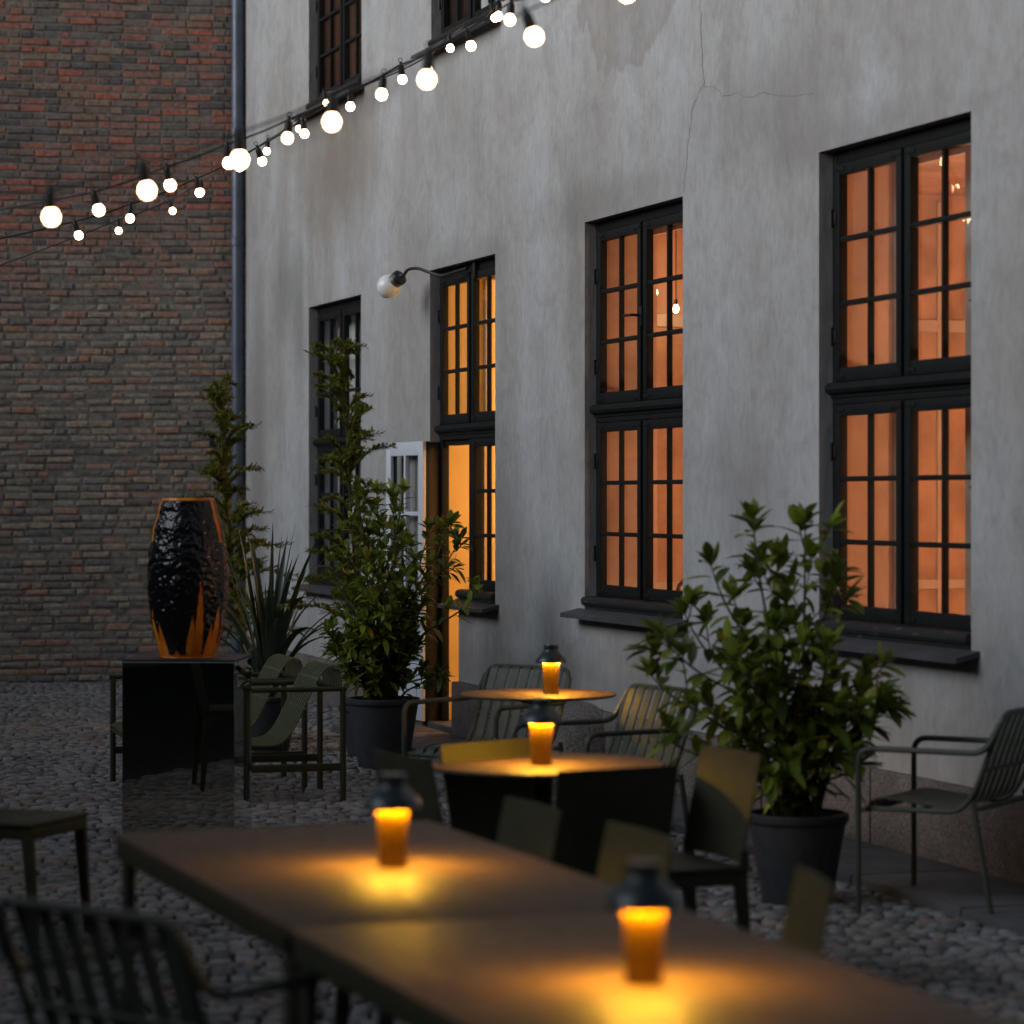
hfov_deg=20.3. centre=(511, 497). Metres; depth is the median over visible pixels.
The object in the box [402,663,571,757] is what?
slatted armchair
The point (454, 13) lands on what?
window
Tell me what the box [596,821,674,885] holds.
sheet metal chair
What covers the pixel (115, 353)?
brick wall
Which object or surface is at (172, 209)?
string lights
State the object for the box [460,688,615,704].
round table
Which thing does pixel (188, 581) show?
ceramic vase
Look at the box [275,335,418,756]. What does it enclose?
potted conifer
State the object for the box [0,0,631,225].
string lights
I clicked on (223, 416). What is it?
potted conifer
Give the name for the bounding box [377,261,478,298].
wall lamp
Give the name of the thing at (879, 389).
window
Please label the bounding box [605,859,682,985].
table lamp
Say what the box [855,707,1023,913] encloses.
slatted armchair
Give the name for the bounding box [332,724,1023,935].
stone pavement
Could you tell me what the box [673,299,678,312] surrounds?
filament lamp
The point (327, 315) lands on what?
window
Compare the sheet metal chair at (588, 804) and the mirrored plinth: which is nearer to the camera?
the sheet metal chair at (588, 804)
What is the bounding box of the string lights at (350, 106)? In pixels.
[0,0,547,239]
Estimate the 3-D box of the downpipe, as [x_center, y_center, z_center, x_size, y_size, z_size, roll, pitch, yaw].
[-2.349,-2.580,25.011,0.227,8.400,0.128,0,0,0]
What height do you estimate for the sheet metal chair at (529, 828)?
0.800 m
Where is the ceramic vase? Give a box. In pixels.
[147,498,228,657]
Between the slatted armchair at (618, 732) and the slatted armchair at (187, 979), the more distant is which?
the slatted armchair at (618, 732)
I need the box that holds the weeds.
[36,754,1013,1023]
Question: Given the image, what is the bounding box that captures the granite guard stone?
[526,701,605,753]
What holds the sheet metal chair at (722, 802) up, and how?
on the cobblestone paving
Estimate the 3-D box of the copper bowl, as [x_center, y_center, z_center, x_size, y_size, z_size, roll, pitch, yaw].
[1.026,0.512,16.352,0.190,0.135,0.190,0,0,0]
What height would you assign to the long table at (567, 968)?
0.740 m
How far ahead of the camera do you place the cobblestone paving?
11.54 m
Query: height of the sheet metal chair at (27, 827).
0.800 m
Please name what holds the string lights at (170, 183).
hanging from the plastered building
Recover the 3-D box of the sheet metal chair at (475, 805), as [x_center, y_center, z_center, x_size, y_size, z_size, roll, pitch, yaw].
[0.083,1.220,9.412,0.430,0.800,0.528,0,0,-45]
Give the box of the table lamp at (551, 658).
[536,644,566,693]
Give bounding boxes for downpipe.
[231,0,245,653]
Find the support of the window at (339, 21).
in the plastered building
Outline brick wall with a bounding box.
[0,0,245,682]
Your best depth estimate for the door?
19.73 m
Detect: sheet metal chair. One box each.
[0,808,90,940]
[334,796,561,1023]
[371,749,443,825]
[439,738,535,843]
[552,764,678,883]
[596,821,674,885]
[669,744,761,931]
[780,866,833,955]
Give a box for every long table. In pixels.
[113,820,615,1023]
[288,908,1012,1023]
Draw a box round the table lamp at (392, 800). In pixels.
[363,773,421,867]
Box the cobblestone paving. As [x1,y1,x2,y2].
[0,681,1023,1023]
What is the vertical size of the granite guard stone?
0.430 m
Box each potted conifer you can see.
[169,372,311,653]
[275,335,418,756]
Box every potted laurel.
[316,477,490,769]
[622,498,916,905]
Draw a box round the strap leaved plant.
[221,522,359,751]
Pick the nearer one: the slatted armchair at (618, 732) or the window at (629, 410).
the slatted armchair at (618, 732)
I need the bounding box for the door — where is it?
[386,439,483,720]
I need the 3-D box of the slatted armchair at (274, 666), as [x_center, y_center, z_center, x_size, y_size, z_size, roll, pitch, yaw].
[-1.710,1.260,16.066,1.026,0.720,0.614,0,0,-16]
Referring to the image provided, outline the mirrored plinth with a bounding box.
[122,653,251,832]
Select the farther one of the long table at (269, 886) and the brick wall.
the brick wall
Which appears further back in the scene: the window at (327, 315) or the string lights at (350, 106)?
the window at (327, 315)
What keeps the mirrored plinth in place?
on the cobblestone paving
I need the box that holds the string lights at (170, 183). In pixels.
[0,0,520,215]
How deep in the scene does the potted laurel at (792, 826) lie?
11.33 m
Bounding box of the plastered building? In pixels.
[243,0,1023,883]
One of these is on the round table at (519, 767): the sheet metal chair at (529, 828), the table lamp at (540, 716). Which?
the table lamp at (540, 716)
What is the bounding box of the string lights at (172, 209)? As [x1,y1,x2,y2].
[0,0,497,265]
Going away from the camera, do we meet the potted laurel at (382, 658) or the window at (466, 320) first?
the potted laurel at (382, 658)
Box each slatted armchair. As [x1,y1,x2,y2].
[0,896,388,1023]
[109,654,306,787]
[252,661,346,801]
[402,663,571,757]
[510,683,696,853]
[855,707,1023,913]
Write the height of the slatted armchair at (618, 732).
0.812 m
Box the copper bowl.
[676,578,682,590]
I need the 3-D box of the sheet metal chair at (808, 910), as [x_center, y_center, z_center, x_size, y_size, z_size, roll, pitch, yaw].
[0.410,1.220,6.128,0.528,0.800,0.430,0,0,-4]
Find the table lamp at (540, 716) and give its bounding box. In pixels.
[520,697,562,765]
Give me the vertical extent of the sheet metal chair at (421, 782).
0.800 m
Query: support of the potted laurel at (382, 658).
on the cobblestone paving
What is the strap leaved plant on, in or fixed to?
on the cobblestone paving
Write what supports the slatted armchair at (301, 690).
on the cobblestone paving
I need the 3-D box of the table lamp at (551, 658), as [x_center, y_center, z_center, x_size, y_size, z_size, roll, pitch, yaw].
[0.175,0.770,12.810,0.141,0.220,0.141,0,0,-25]
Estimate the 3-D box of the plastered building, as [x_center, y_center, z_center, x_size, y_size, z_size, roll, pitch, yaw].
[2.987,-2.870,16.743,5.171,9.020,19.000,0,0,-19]
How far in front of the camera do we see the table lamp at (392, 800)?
6.78 m
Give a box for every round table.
[432,752,664,807]
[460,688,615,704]
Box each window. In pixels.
[291,297,360,594]
[292,0,364,119]
[411,0,495,58]
[434,257,498,719]
[560,201,687,629]
[787,117,979,663]
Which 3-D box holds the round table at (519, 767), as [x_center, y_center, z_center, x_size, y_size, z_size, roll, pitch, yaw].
[0.107,1.250,9.458,0.800,0.740,0.800,0,0,0]

